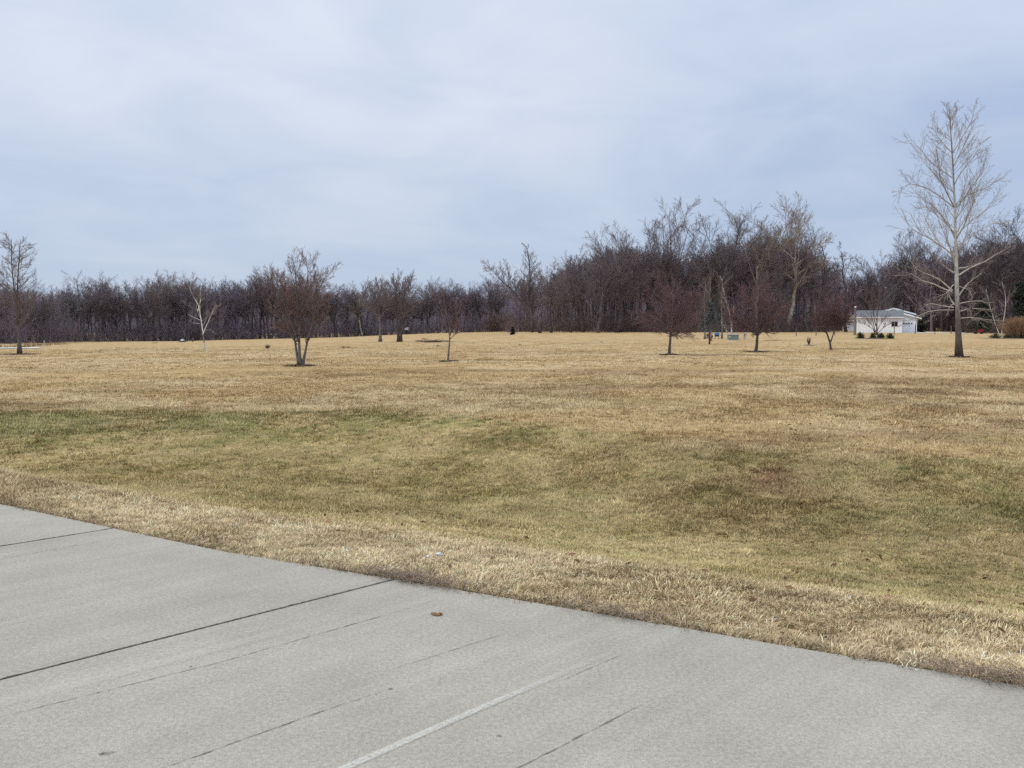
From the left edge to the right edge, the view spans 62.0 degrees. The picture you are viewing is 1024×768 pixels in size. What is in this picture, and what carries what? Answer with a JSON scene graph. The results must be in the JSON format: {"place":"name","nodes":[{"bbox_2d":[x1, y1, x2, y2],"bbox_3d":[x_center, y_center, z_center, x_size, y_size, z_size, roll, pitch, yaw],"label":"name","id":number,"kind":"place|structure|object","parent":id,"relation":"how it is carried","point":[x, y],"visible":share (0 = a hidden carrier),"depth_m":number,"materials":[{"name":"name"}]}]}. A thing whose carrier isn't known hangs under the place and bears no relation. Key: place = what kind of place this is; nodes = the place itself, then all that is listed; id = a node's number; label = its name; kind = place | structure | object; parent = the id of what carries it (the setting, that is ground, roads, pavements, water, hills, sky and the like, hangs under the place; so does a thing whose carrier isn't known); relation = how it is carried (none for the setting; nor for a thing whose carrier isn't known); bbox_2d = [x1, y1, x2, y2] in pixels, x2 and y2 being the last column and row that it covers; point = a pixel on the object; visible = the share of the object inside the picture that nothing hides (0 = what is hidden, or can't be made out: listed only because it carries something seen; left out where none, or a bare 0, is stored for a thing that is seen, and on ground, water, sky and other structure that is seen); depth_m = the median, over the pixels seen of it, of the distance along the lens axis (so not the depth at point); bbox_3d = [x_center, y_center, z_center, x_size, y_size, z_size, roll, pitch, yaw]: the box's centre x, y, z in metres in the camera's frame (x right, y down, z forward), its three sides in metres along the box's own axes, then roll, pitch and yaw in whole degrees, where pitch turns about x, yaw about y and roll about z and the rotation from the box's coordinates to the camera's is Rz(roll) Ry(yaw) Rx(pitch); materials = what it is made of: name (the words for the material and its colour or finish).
{"place":"outdoors","nodes":[
{"label":"outdoors","id":0,"kind":"place"},
{"bbox_2d":[0,504,1023,767],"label":"pavement","id":1,"kind":"structure","parent":0,"point":[718,700],"depth_m":4.03,"materials":[{"name":"concrete"}]},
{"bbox_2d":[0,528,393,678],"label":"joint grit","id":2,"kind":"object","parent":1,"relation":"on","point":[174,634],"visible":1,"depth_m":4.76,"materials":[{"name":"grey"}]},
{"bbox_2d":[13,535,652,767],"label":"pavement crack","id":3,"kind":"object","parent":1,"relation":"on","point":[359,698],"visible":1,"depth_m":3.71,"materials":[{"name":"grey concrete"}]},
{"bbox_2d":[340,691,521,767],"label":"painted line","id":4,"kind":"object","parent":1,"relation":"on","point":[385,749],"visible":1,"depth_m":3.51,"materials":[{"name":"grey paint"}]},
{"bbox_2d":[509,589,693,632],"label":"dead weeds","id":5,"kind":"object","parent":1,"relation":"on","point":[620,612],"visible":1,"depth_m":4.94,"materials":[{"name":"beige plant"}]},
{"bbox_2d":[853,645,1023,687],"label":"dead weeds","id":6,"kind":"object","parent":1,"relation":"on","point":[1007,675],"visible":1,"depth_m":4.09,"materials":[{"name":"dry grass"}]},
{"bbox_2d":[0,327,1023,680],"bbox_3d":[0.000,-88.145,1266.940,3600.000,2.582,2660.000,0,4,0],"label":"ground","id":7,"kind":"structure","parent":0,"point":[606,339],"depth_m":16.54,"materials":[{"name":"beige plant"}]},
{"bbox_2d":[0,230,51,353],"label":"shade tree","id":8,"kind":"object","parent":7,"relation":"on","point":[16,297],"visible":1,"depth_m":56.76,"materials":[{"name":"brown plant"}]},
{"bbox_2d":[10,282,45,342],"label":"bare tree","id":9,"kind":"object","parent":7,"relation":"on","point":[30,321],"visible":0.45,"depth_m":145.18,"materials":[{"name":"brown wood"}]},
{"bbox_2d":[19,287,59,340],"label":"bare tree","id":10,"kind":"object","parent":7,"relation":"on","point":[43,314],"visible":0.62,"depth_m":148.69,"materials":[{"name":"brown plant"}]},
{"bbox_2d":[40,285,68,341],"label":"bare tree","id":11,"kind":"object","parent":7,"relation":"on","point":[58,308],"visible":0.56,"depth_m":157.41,"materials":[{"name":"brown wood"}]},
{"bbox_2d":[51,282,79,323],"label":"bare tree","id":12,"kind":"object","parent":7,"relation":"on","point":[66,303],"visible":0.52,"depth_m":167.55,"materials":[{"name":"brown wood"}]},
{"bbox_2d":[56,279,91,341],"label":"bare tree","id":13,"kind":"object","parent":7,"relation":"on","point":[78,311],"visible":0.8,"depth_m":168.96,"materials":[{"name":"brown plant"}]},
{"bbox_2d":[63,276,98,335],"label":"bare tree","id":14,"kind":"object","parent":7,"relation":"on","point":[86,306],"visible":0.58,"depth_m":173.16,"materials":[{"name":"brown wood"}]},
{"bbox_2d":[57,269,109,340],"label":"bare tree","id":15,"kind":"object","parent":7,"relation":"on","point":[92,305],"visible":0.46,"depth_m":175.41,"materials":[{"name":"brown wood"}]},
{"bbox_2d":[77,270,119,340],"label":"bare tree","id":16,"kind":"object","parent":7,"relation":"on","point":[104,304],"visible":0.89,"depth_m":175.96,"materials":[{"name":"brown wood"}]},
{"bbox_2d":[91,278,133,339],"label":"bare tree","id":17,"kind":"object","parent":7,"relation":"on","point":[118,314],"visible":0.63,"depth_m":178.86,"materials":[{"name":"brown plant"}]},
{"bbox_2d":[105,281,137,340],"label":"bare tree","id":18,"kind":"object","parent":7,"relation":"on","point":[119,301],"visible":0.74,"depth_m":179.92,"materials":[{"name":"plant"}]},
{"bbox_2d":[118,275,167,340],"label":"bare tree","id":19,"kind":"object","parent":7,"relation":"on","point":[141,312],"visible":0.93,"depth_m":181.12,"materials":[{"name":"brown wood"}]},
{"bbox_2d":[130,273,179,340],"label":"bare tree","id":20,"kind":"object","parent":7,"relation":"on","point":[160,304],"visible":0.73,"depth_m":185.48,"materials":[{"name":"brown wood"}]},
{"bbox_2d":[143,269,187,322],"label":"bare tree","id":21,"kind":"object","parent":7,"relation":"on","point":[150,290],"visible":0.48,"depth_m":188.76,"materials":[{"name":"brown wood"}]},
{"bbox_2d":[151,273,191,328],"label":"bare tree","id":22,"kind":"object","parent":7,"relation":"on","point":[179,315],"visible":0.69,"depth_m":189.94,"materials":[{"name":"brown plant"}]},
{"bbox_2d":[171,272,207,337],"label":"bare tree","id":23,"kind":"object","parent":7,"relation":"on","point":[187,301],"visible":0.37,"depth_m":194.76,"materials":[{"name":"brown wood"}]},
{"bbox_2d":[175,274,216,340],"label":"bare tree","id":24,"kind":"object","parent":7,"relation":"on","point":[204,306],"visible":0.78,"depth_m":192.15,"materials":[{"name":"brown wood"}]},
{"bbox_2d":[180,273,221,350],"bbox_3d":[-23.373,-5.482,64.212,3.138,6.027,1.582,1,4,18],"label":"birch tree","id":25,"kind":"object","parent":7,"relation":"on","point":[215,307],"visible":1,"depth_m":64.04,"materials":[{"name":"beige plant"}]},
{"bbox_2d":[197,278,236,339],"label":"bare tree","id":26,"kind":"object","parent":7,"relation":"on","point":[224,286],"visible":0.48,"depth_m":199.06,"materials":[{"name":"brown wood"}]},
{"bbox_2d":[206,277,237,339],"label":"bare tree","id":27,"kind":"object","parent":7,"relation":"on","point":[230,306],"visible":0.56,"depth_m":202.12,"materials":[{"name":"plant"}]},
{"bbox_2d":[222,277,257,338],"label":"bare tree","id":28,"kind":"object","parent":7,"relation":"on","point":[244,316],"visible":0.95,"depth_m":200.62,"materials":[{"name":"brown wood"}]},
{"bbox_2d":[233,272,269,338],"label":"bare tree","id":29,"kind":"object","parent":7,"relation":"on","point":[252,293],"visible":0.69,"depth_m":202.36,"materials":[{"name":"brown wood"}]},
{"bbox_2d":[244,266,277,338],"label":"bare tree","id":30,"kind":"object","parent":7,"relation":"on","point":[263,299],"visible":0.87,"depth_m":203.54,"materials":[{"name":"brown wood"}]},
{"bbox_2d":[0,300,528,343],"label":"undergrowth","id":31,"kind":"object","parent":7,"relation":"on","point":[60,334],"visible":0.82,"depth_m":191.16,"materials":[{"name":"brown plant"}]},
{"bbox_2d":[0,276,530,341],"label":"woods","id":32,"kind":"object","parent":7,"relation":"on","point":[511,307],"visible":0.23,"depth_m":210.75,"materials":[{"name":"brown plant"}]},
{"bbox_2d":[254,271,303,338],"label":"bare tree","id":33,"kind":"object","parent":7,"relation":"on","point":[276,302],"visible":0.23,"depth_m":208.46,"materials":[{"name":"brown wood"}]},
{"bbox_2d":[255,246,343,364],"bbox_3d":[-9.635,-3.546,38.756,3.982,5.542,3.157,-1,4,-17],"label":"multi stem tree","id":34,"kind":"object","parent":7,"relation":"on","point":[299,319],"visible":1,"depth_m":38.69,"materials":[{"name":"brown plant"}]},
{"bbox_2d":[327,284,348,336],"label":"bare tree","id":35,"kind":"object","parent":7,"relation":"on","point":[336,294],"visible":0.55,"depth_m":218.56,"materials":[{"name":"brown wood"}]},
{"bbox_2d":[339,280,373,336],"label":"bare tree","id":36,"kind":"object","parent":7,"relation":"on","point":[364,289],"visible":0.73,"depth_m":217.46,"materials":[{"name":"brown wood"}]},
{"bbox_2d":[347,291,371,335],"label":"bare tree","id":37,"kind":"object","parent":7,"relation":"on","point":[358,302],"visible":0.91,"depth_m":217.00,"materials":[{"name":"brown wood"}]},
{"bbox_2d":[348,277,377,335],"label":"bare tree","id":38,"kind":"object","parent":7,"relation":"on","point":[354,303],"visible":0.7,"depth_m":218.85,"materials":[{"name":"plant"}]},
{"bbox_2d":[357,276,390,341],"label":"tree","id":39,"kind":"object","parent":7,"relation":"on","point":[373,298],"visible":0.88,"depth_m":102.52,"materials":[{"name":"brown plant"}]},
{"bbox_2d":[378,268,429,341],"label":"tree","id":40,"kind":"object","parent":7,"relation":"on","point":[397,299],"visible":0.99,"depth_m":97.88,"materials":[{"name":"brown plant"}]},
{"bbox_2d":[320,557,520,597],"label":"dead weeds","id":41,"kind":"object","parent":7,"relation":"on","point":[406,576],"visible":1,"depth_m":5.58,"materials":[{"name":"beige plant"}]},
{"bbox_2d":[409,285,435,331],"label":"bare tree","id":42,"kind":"object","parent":7,"relation":"on","point":[425,308],"visible":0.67,"depth_m":224.71,"materials":[{"name":"brown wood"}]},
{"bbox_2d":[413,277,447,331],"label":"bare tree","id":43,"kind":"object","parent":7,"relation":"on","point":[429,310],"visible":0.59,"depth_m":225.86,"materials":[{"name":"brown wood"}]},
{"bbox_2d":[418,275,451,332],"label":"bare tree","id":44,"kind":"object","parent":7,"relation":"on","point":[442,298],"visible":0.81,"depth_m":220.38,"materials":[{"name":"brown wood"}]},
{"bbox_2d":[430,281,467,361],"bbox_3d":[-3.275,-3.392,44.776,2.104,4.504,1.965,0,4,0],"label":"ornamental tree","id":45,"kind":"object","parent":7,"relation":"on","point":[453,324],"visible":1,"depth_m":44.82,"materials":[{"name":"brown plant"}]},
{"bbox_2d":[452,283,474,331],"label":"bare tree","id":46,"kind":"object","parent":7,"relation":"on","point":[462,301],"visible":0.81,"depth_m":219.85,"materials":[{"name":"brown wood"}]},
{"bbox_2d":[467,281,488,331],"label":"bare tree","id":47,"kind":"object","parent":7,"relation":"on","point":[479,305],"visible":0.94,"depth_m":219.64,"materials":[{"name":"brown wood"}]},
{"bbox_2d":[478,277,510,316],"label":"bare tree","id":48,"kind":"object","parent":7,"relation":"on","point":[487,307],"visible":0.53,"depth_m":222.75,"materials":[{"name":"brown wood"}]},
{"bbox_2d":[482,275,513,318],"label":"bare tree","id":49,"kind":"object","parent":7,"relation":"on","point":[495,306],"visible":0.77,"depth_m":219.86,"materials":[{"name":"brown wood"}]},
{"bbox_2d":[480,309,516,331],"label":"oak scrub","id":50,"kind":"object","parent":7,"relation":"on","point":[490,327],"visible":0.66,"depth_m":214.77,"materials":[{"name":"brown plant"}]},
{"bbox_2d":[480,253,541,332],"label":"bare tree","id":51,"kind":"object","parent":7,"relation":"on","point":[504,282],"visible":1,"depth_m":149.21,"materials":[{"name":"brown wood"}]},
{"bbox_2d":[0,368,1023,482],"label":"field grass","id":52,"kind":"structure","parent":7,"relation":"on","point":[114,405],"depth_m":20.31,"materials":[{"name":"beige plant"}]},
{"bbox_2d":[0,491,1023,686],"bbox_3d":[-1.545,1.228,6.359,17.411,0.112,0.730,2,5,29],"label":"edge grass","id":53,"kind":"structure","parent":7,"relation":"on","point":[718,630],"depth_m":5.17,"materials":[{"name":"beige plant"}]},
{"bbox_2d":[20,414,1023,631],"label":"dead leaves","id":54,"kind":"object","parent":7,"relation":"on","point":[751,599],"visible":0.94,"depth_m":8.05,"materials":[{"name":"brown plant"}]},
{"bbox_2d":[512,243,540,331],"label":"bare tree","id":55,"kind":"object","parent":7,"relation":"on","point":[528,292],"visible":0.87,"depth_m":156.63,"materials":[{"name":"brown wood"}]},
{"bbox_2d":[532,257,574,332],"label":"bare tree","id":56,"kind":"object","parent":7,"relation":"on","point":[549,285],"visible":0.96,"depth_m":151.20,"materials":[{"name":"brown plant"}]},
{"bbox_2d":[546,251,587,331],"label":"bare tree","id":57,"kind":"object","parent":7,"relation":"on","point":[573,302],"visible":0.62,"depth_m":154.88,"materials":[{"name":"brown plant"}]},
{"bbox_2d":[564,245,603,331],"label":"bare tree","id":58,"kind":"object","parent":7,"relation":"on","point":[581,307],"visible":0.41,"depth_m":157.47,"materials":[{"name":"brown wood"}]},
{"bbox_2d":[557,229,636,332],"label":"bare tree","id":59,"kind":"object","parent":7,"relation":"on","point":[609,271],"visible":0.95,"depth_m":149.17,"materials":[{"name":"brown wood"}]},
{"bbox_2d":[580,220,652,332],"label":"bare tree","id":60,"kind":"object","parent":7,"relation":"on","point":[630,293],"visible":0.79,"depth_m":150.60,"materials":[{"name":"brown wood"}]},
{"bbox_2d":[614,219,672,331],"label":"bare tree","id":61,"kind":"object","parent":7,"relation":"on","point":[643,270],"visible":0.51,"depth_m":156.25,"materials":[{"name":"brown wood"}]},
{"bbox_2d":[630,224,683,329],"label":"bare tree","id":62,"kind":"object","parent":7,"relation":"on","point":[673,278],"visible":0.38,"depth_m":157.67,"materials":[{"name":"brown plant"}]},
{"bbox_2d":[627,269,706,353],"bbox_3d":[9.607,-4.516,53.794,5.018,5.382,5.151,0,4,0],"label":"ornamental tree","id":63,"kind":"object","parent":7,"relation":"on","point":[682,314],"visible":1,"depth_m":53.30,"materials":[{"name":"brown plant"}]},
{"bbox_2d":[506,304,843,332],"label":"undergrowth","id":64,"kind":"object","parent":7,"relation":"on","point":[590,325],"visible":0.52,"depth_m":159.73,"materials":[{"name":"brown plant"}]},
{"bbox_2d":[641,195,716,330],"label":"bare tree","id":65,"kind":"object","parent":7,"relation":"on","point":[656,267],"visible":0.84,"depth_m":152.76,"materials":[{"name":"brown wood"}]},
{"bbox_2d":[674,237,717,315],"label":"bare tree","id":66,"kind":"object","parent":7,"relation":"on","point":[685,272],"visible":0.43,"depth_m":163.41,"materials":[{"name":"brown plant"}]},
{"bbox_2d":[697,300,722,343],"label":"spruce tree","id":67,"kind":"object","parent":7,"relation":"on","point":[708,320],"visible":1,"depth_m":77.75,"materials":[{"name":"green plant"}]},
{"bbox_2d":[679,203,760,331],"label":"bare tree","id":68,"kind":"object","parent":7,"relation":"on","point":[718,262],"visible":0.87,"depth_m":154.85,"materials":[{"name":"brown wood"}]},
{"bbox_2d":[708,224,771,307],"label":"bare tree","id":69,"kind":"object","parent":7,"relation":"on","point":[744,278],"visible":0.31,"depth_m":160.05,"materials":[{"name":"brown plant"}]},
{"bbox_2d":[719,270,792,350],"bbox_3d":[16.867,-5.070,58.878,5.264,5.822,4.272,0,4,0],"label":"ornamental tree","id":70,"kind":"object","parent":7,"relation":"on","point":[769,309],"visible":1,"depth_m":58.86,"materials":[{"name":"brown plant"}]},
{"bbox_2d":[712,199,805,330],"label":"bare tree","id":71,"kind":"object","parent":7,"relation":"on","point":[769,247],"visible":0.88,"depth_m":153.17,"materials":[{"name":"brown plant"}]},
{"bbox_2d":[512,232,1023,331],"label":"woods","id":72,"kind":"object","parent":7,"relation":"on","point":[891,292],"visible":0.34,"depth_m":174.52,"materials":[{"name":"brown plant"}]},
{"bbox_2d":[752,242,800,331],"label":"bare tree","id":73,"kind":"object","parent":7,"relation":"on","point":[781,275],"visible":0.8,"depth_m":150.22,"materials":[{"name":"brown plant"}]},
{"bbox_2d":[750,192,832,331],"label":"bare tree","id":74,"kind":"object","parent":7,"relation":"on","point":[802,234],"visible":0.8,"depth_m":156.50,"materials":[{"name":"brown plant"}]},
{"bbox_2d":[777,221,828,331],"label":"bare tree","id":75,"kind":"object","parent":7,"relation":"on","point":[804,264],"visible":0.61,"depth_m":159.32,"materials":[{"name":"brown plant"}]},
{"bbox_2d":[808,243,838,331],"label":"bare tree","id":76,"kind":"object","parent":7,"relation":"on","point":[824,282],"visible":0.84,"depth_m":158.37,"materials":[{"name":"brown plant"}]},
{"bbox_2d":[803,284,855,349],"bbox_3d":[23.679,-4.958,62.880,3.132,5.042,3.904,-4,6,-42],"label":"ornamental tree","id":77,"kind":"object","parent":7,"relation":"on","point":[834,316],"visible":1,"depth_m":62.75,"materials":[{"name":"brown plant"}]},
{"bbox_2d":[826,242,860,331],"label":"bare tree","id":78,"kind":"object","parent":7,"relation":"on","point":[846,300],"visible":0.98,"depth_m":161.03,"materials":[{"name":"brown wood"}]},
{"bbox_2d":[842,254,880,309],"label":"bare tree","id":79,"kind":"object","parent":7,"relation":"on","point":[870,283],"visible":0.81,"depth_m":176.59,"materials":[{"name":"brown plant"}]},
{"bbox_2d":[853,250,897,307],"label":"bare tree","id":80,"kind":"object","parent":7,"relation":"on","point":[866,269],"visible":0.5,"depth_m":182.44,"materials":[{"name":"brown wood"}]},
{"bbox_2d":[857,275,894,334],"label":"vase tree","id":81,"kind":"object","parent":7,"relation":"on","point":[876,322],"visible":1,"depth_m":124.35,"materials":[{"name":"brown plant"}]},
{"bbox_2d":[856,308,921,332],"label":"white house","id":82,"kind":"structure","parent":7,"relation":"on","point":[897,316],"depth_m":150.68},
{"bbox_2d":[902,319,914,331],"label":"garage door","id":83,"kind":"structure","parent":82,"relation":"in","point":[905,328],"depth_m":152.50,"materials":[{"name":"white metal"}]},
{"bbox_2d":[831,302,972,331],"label":"undergrowth","id":84,"kind":"object","parent":7,"relation":"on","point":[937,325],"visible":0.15,"depth_m":182.29,"materials":[{"name":"brown plant"}]},
{"bbox_2d":[879,227,931,303],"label":"bare tree","id":85,"kind":"object","parent":7,"relation":"on","point":[903,263],"visible":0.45,"depth_m":185.42,"materials":[{"name":"brown plant"}]},
{"bbox_2d":[888,236,936,312],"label":"bare tree","id":86,"kind":"object","parent":7,"relation":"on","point":[913,309],"visible":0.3,"depth_m":187.81,"materials":[{"name":"brown wood"}]},
{"bbox_2d":[906,236,960,330],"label":"bare tree","id":87,"kind":"object","parent":7,"relation":"on","point":[935,291],"visible":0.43,"depth_m":178.53,"materials":[{"name":"brown wood"}]},
{"bbox_2d":[922,235,980,331],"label":"bare tree","id":88,"kind":"object","parent":7,"relation":"on","point":[953,320],"visible":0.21,"depth_m":179.12,"materials":[{"name":"brown wood"}]},
{"bbox_2d":[888,99,1023,356],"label":"sycamore tree","id":89,"kind":"object","parent":7,"relation":"on","point":[958,350],"visible":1,"depth_m":50.81,"materials":[{"name":"grey plant"}]},
{"bbox_2d":[945,230,999,304],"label":"bare tree","id":90,"kind":"object","parent":7,"relation":"on","point":[971,286],"visible":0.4,"depth_m":163.04,"materials":[{"name":"brown plant"}]},
{"bbox_2d":[949,309,1009,332],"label":"undergrowth","id":91,"kind":"object","parent":7,"relation":"on","point":[966,322],"visible":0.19,"depth_m":163.76,"materials":[{"name":"plant"}]},
{"bbox_2d":[964,295,998,332],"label":"pine tree","id":92,"kind":"object","parent":7,"relation":"on","point":[981,314],"visible":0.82,"depth_m":151.08,"materials":[{"name":"green plant"}]},
{"bbox_2d":[948,217,1023,332],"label":"bare tree","id":93,"kind":"object","parent":7,"relation":"on","point":[1014,281],"visible":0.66,"depth_m":156.62,"materials":[{"name":"brown plant"}]},
{"bbox_2d":[966,206,1023,293],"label":"bare tree","id":94,"kind":"object","parent":7,"relation":"on","point":[1021,267],"visible":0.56,"depth_m":154.44,"materials":[{"name":"brown plant"}]},
{"bbox_2d":[970,205,1023,332],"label":"bare tree","id":95,"kind":"object","parent":7,"relation":"on","point":[993,271],"visible":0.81,"depth_m":153.78,"materials":[{"name":"brown plant"}]},
{"bbox_2d":[985,338,1023,338],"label":"mulch bed","id":96,"kind":"object","parent":7,"relation":"on","point":[1004,338],"visible":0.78,"depth_m":104.92,"materials":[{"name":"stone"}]},
{"bbox_2d":[989,315,1023,337],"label":"ornamental grass","id":97,"kind":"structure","parent":96,"relation":"on","point":[1015,329],"depth_m":106.59,"materials":[{"name":"brown plant"}]},
{"bbox_2d":[1002,281,1023,332],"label":"pine tree","id":98,"kind":"object","parent":7,"relation":"on","point":[1019,306],"visible":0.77,"depth_m":149.03,"materials":[{"name":"green plant"}]},
{"bbox_2d":[0,420,1023,592],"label":"swale grass","id":99,"kind":"structure","parent":0,"point":[352,486],"depth_m":12.14,"materials":[{"name":"plant"}]},
{"bbox_2d":[0,340,1023,386],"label":"field grass","id":100,"kind":"structure","parent":0,"point":[428,361],"depth_m":48.39,"materials":[{"name":"beige plant"}]},
{"bbox_2d":[0,0,1023,303],"label":"sky","id":101,"kind":"structure","parent":0,"point":[218,139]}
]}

